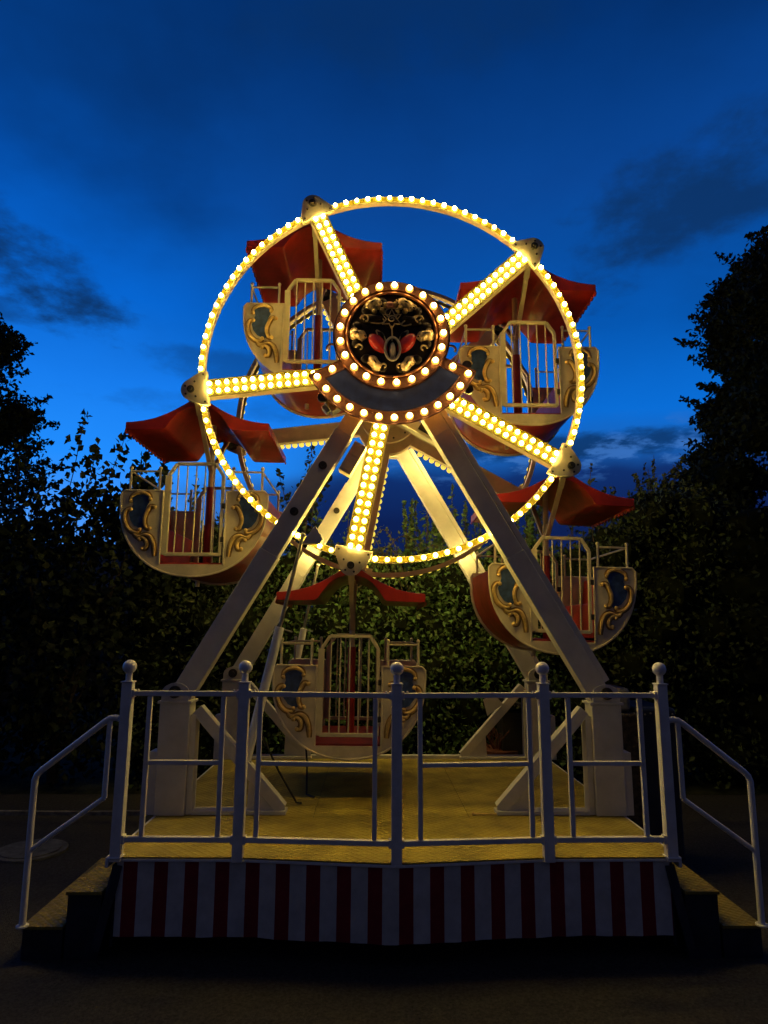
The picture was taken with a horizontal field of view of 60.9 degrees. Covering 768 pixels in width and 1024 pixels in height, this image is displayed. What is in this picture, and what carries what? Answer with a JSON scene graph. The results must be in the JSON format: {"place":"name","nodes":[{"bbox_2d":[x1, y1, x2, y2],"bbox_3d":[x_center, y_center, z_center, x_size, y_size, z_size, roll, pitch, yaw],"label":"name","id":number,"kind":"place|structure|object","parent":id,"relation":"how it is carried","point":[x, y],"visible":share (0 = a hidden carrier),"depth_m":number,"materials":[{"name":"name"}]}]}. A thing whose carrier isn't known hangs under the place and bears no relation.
{"place":"outdoors","nodes":[
{"label":"outdoors","id":0,"kind":"place"},
{"bbox_2d":[0,544,136,706],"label":"hedge","id":1,"kind":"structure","parent":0,"point":[5,694],"depth_m":14.51,"materials":[{"name":"plant"}]},
{"bbox_2d":[0,649,767,1023],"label":"ground","id":2,"kind":"structure","parent":0,"point":[656,979],"depth_m":3.65,"materials":[{"name":"grey asphalt"}]},
{"bbox_2d":[0,839,68,863],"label":"manhole cover","id":3,"kind":"object","parent":2,"relation":"on","point":[13,853],"visible":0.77,"depth_m":5.52,"materials":[{"name":"metal"}]},
{"bbox_2d":[0,312,73,635],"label":"oak tree","id":4,"kind":"object","parent":2,"relation":"on","point":[19,420],"visible":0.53,"depth_m":13.97,"materials":[{"name":"green plant"}]},
{"bbox_2d":[20,858,114,959],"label":"steps","id":5,"kind":"structure","parent":2,"relation":"on","point":[63,924],"depth_m":3.81,"materials":[{"name":"dark wood"}]},
{"bbox_2d":[15,714,119,928],"bbox_3d":[-1.870,1.818,3.882,0.509,1.184,0.070,0,-10,-1],"label":"handrail","id":6,"kind":"object","parent":5,"relation":"on","point":[30,847],"visible":0.99,"depth_m":3.88,"materials":[{"name":"metal"}]},
{"bbox_2d":[0,810,152,815],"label":"kerb","id":7,"kind":"structure","parent":2,"relation":"on","point":[59,813],"depth_m":6.64,"materials":[{"name":"concrete"}]},
{"bbox_2d":[0,409,178,787],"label":"hazel bush","id":8,"kind":"object","parent":2,"relation":"on","point":[59,657],"visible":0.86,"depth_m":8.15,"materials":[{"name":"green plant"}]},
{"bbox_2d":[101,477,284,790],"bbox_3d":[-2.430,1.470,8.668,2.593,4.020,2.148,0,-10,-1],"label":"hedge bush","id":9,"kind":"object","parent":2,"relation":"on","point":[174,631],"visible":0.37,"depth_m":8.14,"materials":[{"name":"green plant"}]},
{"bbox_2d":[275,442,332,634],"bbox_3d":[-1.267,1.167,9.524,0.722,4.924,0.740,-9,-14,43],"label":"sapling","id":10,"kind":"object","parent":2,"relation":"on","point":[309,517],"visible":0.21,"depth_m":9.74,"materials":[{"name":"green plant"}]},
{"bbox_2d":[250,500,423,753],"bbox_3d":[-0.621,1.537,8.744,2.631,3.922,2.323,0,-10,-1],"label":"hedge bush","id":11,"kind":"object","parent":2,"relation":"on","point":[377,619],"visible":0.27,"depth_m":8.25,"materials":[{"name":"green plant"}]},
{"bbox_2d":[323,525,453,598],"bbox_3d":[0.036,0.668,8.613,2.171,1.051,0.371,0,-10,-1],"label":"bramble","id":12,"kind":"object","parent":11,"relation":"attached to","point":[381,549],"visible":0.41,"depth_m":8.70,"materials":[{"name":"green plant"}]},
{"bbox_2d":[90,754,695,952],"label":"platform","id":13,"kind":"structure","parent":2,"relation":"on","point":[372,895],"depth_m":3.85,"materials":[{"name":"wood"}]},
{"bbox_2d":[262,734,301,803],"bbox_3d":[-0.812,1.925,5.008,0.382,0.620,0.050,4,-11,-21],"label":"cable","id":14,"kind":"object","parent":13,"relation":"on","point":[279,772],"visible":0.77,"depth_m":5.00,"materials":[{"name":"black rubber"}]},
{"bbox_2d":[213,448,556,759],"bbox_3d":[0.027,0.779,7.092,3.540,3.617,0.245,0,-10,-1],"label":"support frame","id":15,"kind":"object","parent":13,"relation":"on","point":[445,523],"visible":0.59,"depth_m":6.92,"materials":[{"name":"paint"}]},
{"bbox_2d":[280,563,319,721],"bbox_3d":[-0.884,1.369,6.892,0.382,1.662,0.080,0,-10,-1],"label":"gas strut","id":16,"kind":"object","parent":15,"relation":"attached to","point":[302,636],"visible":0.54,"depth_m":6.89,"materials":[{"name":"metal"}]},
{"bbox_2d":[146,409,633,815],"bbox_3d":[0.063,0.425,5.093,3.540,3.618,0.245,0,-10,-1],"label":"support frame","id":17,"kind":"object","parent":13,"relation":"on","point":[171,790],"visible":0.77,"depth_m":4.91,"materials":[{"name":"paint"}]},
{"bbox_2d":[248,533,305,762],"bbox_3d":[-0.837,1.022,4.969,0.437,1.752,0.080,0,-10,-1],"label":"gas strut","id":18,"kind":"object","parent":17,"relation":"attached to","point":[279,630],"visible":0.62,"depth_m":4.92,"materials":[{"name":"metal"}]},
{"bbox_2d":[181,195,584,587],"bbox_3d":[-0.006,-1.006,6.328,3.403,3.384,1.778,0,-10,-1],"label":"ferris wheel","id":19,"kind":"object","parent":17,"relation":"on","point":[382,444],"visible":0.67,"depth_m":5.63,"materials":[{"name":"beige paint"}]},
{"bbox_2d":[120,401,285,586],"bbox_3d":[-1.627,-0.114,6.102,1.262,1.606,1.400,0,-10,-1],"label":"gondola","id":20,"kind":"object","parent":19,"relation":"hanging from","point":[160,536],"visible":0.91,"depth_m":5.65,"materials":[{"name":"paint"}]},
{"bbox_2d":[243,223,382,418],"bbox_3d":[-0.649,-1.814,6.421,1.262,1.606,1.400,0,-10,-1],"label":"gondola","id":21,"kind":"object","parent":19,"relation":"hanging from","point":[294,269],"visible":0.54,"depth_m":6.13,"materials":[{"name":"beige paint"}]},
{"bbox_2d":[272,570,425,760],"bbox_3d":[-0.291,1.332,5.869,1.262,1.606,1.400,1,-10,-1],"label":"gondola","id":22,"kind":"object","parent":19,"relation":"hanging from","point":[302,719],"visible":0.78,"depth_m":5.35,"materials":[{"name":"paint"}]},
{"bbox_2d":[305,749,314,797],"bbox_3d":[-0.643,1.922,5.492,0.066,0.797,0.540,3,-10,-16],"label":"cable","id":23,"kind":"object","parent":22,"relation":"hanging from","point":[309,795],"visible":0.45,"depth_m":5.41,"materials":[{"name":"black rubber"}]},
{"bbox_2d":[396,421,434,446],"bbox_3d":[0.311,-0.671,5.491,0.632,0.390,0.106,0,-10,-1],"label":"drive arm","id":24,"kind":"object","parent":19,"relation":"attached to","point":[418,430],"visible":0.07,"depth_m":5.51},
{"bbox_2d":[449,267,598,455],"bbox_3d":[1.297,-1.419,6.386,1.262,1.606,1.400,0,-10,-1],"label":"gondola","id":25,"kind":"object","parent":19,"relation":"hanging from","point":[523,302],"visible":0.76,"depth_m":5.95,"materials":[{"name":"paint"}]},
{"bbox_2d":[470,476,636,656],"bbox_3d":[1.502,0.525,6.045,1.262,1.606,1.400,2,-10,-1],"label":"gondola","id":26,"kind":"object","parent":19,"relation":"hanging from","point":[599,605],"visible":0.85,"depth_m":5.59,"materials":[{"name":"paint"}]},
{"bbox_2d":[308,282,475,424],"bbox_3d":[0.068,-1.252,5.203,1.318,1.197,0.276,0,-10,-1],"label":"hub sign","id":27,"kind":"object","parent":17,"relation":"attached to","point":[393,365],"visible":1,"depth_m":5.11,"materials":[{"name":"black metal"}]},
{"bbox_2d":[107,660,680,866],"bbox_3d":[0.074,1.492,3.931,3.384,1.156,0.169,0,-10,-1],"label":"front railing","id":28,"kind":"object","parent":13,"relation":"on","point":[396,843],"visible":1,"depth_m":3.92,"materials":[{"name":"metal"}]},
{"bbox_2d":[606,684,684,860],"bbox_3d":[2.096,2.197,5.507,0.550,1.420,0.624,0,-10,-1],"label":"railing","id":29,"kind":"object","parent":13,"relation":"on","point":[629,726],"visible":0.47,"depth_m":5.25,"materials":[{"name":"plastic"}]},
{"bbox_2d":[397,483,580,774],"bbox_3d":[1.257,1.536,8.688,2.528,3.933,2.231,0,-10,-1],"label":"hedge bush","id":30,"kind":"object","parent":2,"relation":"on","point":[462,650],"visible":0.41,"depth_m":8.11,"materials":[{"name":"green plant"}]},
{"bbox_2d":[477,725,517,754],"bbox_3d":[1.259,2.779,7.148,0.476,0.838,0.476,-7,-12,36],"label":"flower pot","id":31,"kind":"object","parent":2,"relation":"on","point":[492,749],"visible":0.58,"depth_m":7.06,"materials":[{"name":"ceramic"}]},
{"bbox_2d":[497,698,522,754],"bbox_3d":[1.460,2.613,7.178,0.566,1.179,0.426,0,-10,-1],"label":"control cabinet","id":32,"kind":"object","parent":2,"relation":"on","point":[510,720],"visible":0.17,"depth_m":7.07,"materials":[{"name":"black metal"}]},
{"bbox_2d":[551,463,767,792],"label":"hedge bush","id":33,"kind":"object","parent":2,"relation":"on","point":[675,548],"visible":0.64,"depth_m":8.25,"materials":[{"name":"green leaves"},{"name":"twig"}]},
{"bbox_2d":[623,456,728,599],"bbox_3d":[4.399,1.407,9.861,1.840,4.639,1.232,0,-10,-1],"label":"elder bush","id":34,"kind":"object","parent":2,"relation":"on","point":[665,479],"visible":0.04,"depth_m":10.14,"materials":[{"name":"green plant"}]},
{"bbox_2d":[672,862,763,958],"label":"steps","id":35,"kind":"structure","parent":2,"relation":"on","point":[721,925],"depth_m":3.86,"materials":[{"name":"wood"}]},
{"bbox_2d":[669,716,767,927],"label":"handrail","id":36,"kind":"object","parent":35,"relation":"on","point":[745,773],"visible":0.98,"depth_m":3.95,"materials":[{"name":"metal"}]},
{"bbox_2d":[687,498,767,784],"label":"hedge bush","id":37,"kind":"object","parent":2,"relation":"on","point":[745,578],"visible":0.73,"depth_m":8.17,"materials":[{"name":"green plant"}]},
{"bbox_2d":[0,705,767,794],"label":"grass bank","id":38,"kind":"structure","parent":0,"point":[14,783],"depth_m":7.96,"materials":[{"name":"green plant"}]},
{"bbox_2d":[660,225,767,692],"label":"beech tree","id":39,"kind":"object","parent":38,"relation":"on","point":[731,418],"visible":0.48,"depth_m":11.18,"materials":[{"name":"green plant"}]},
{"bbox_2d":[0,0,767,624],"label":"sky","id":40,"kind":"structure","parent":0,"point":[144,144],"materials":[{"name":"blue"}]}
]}

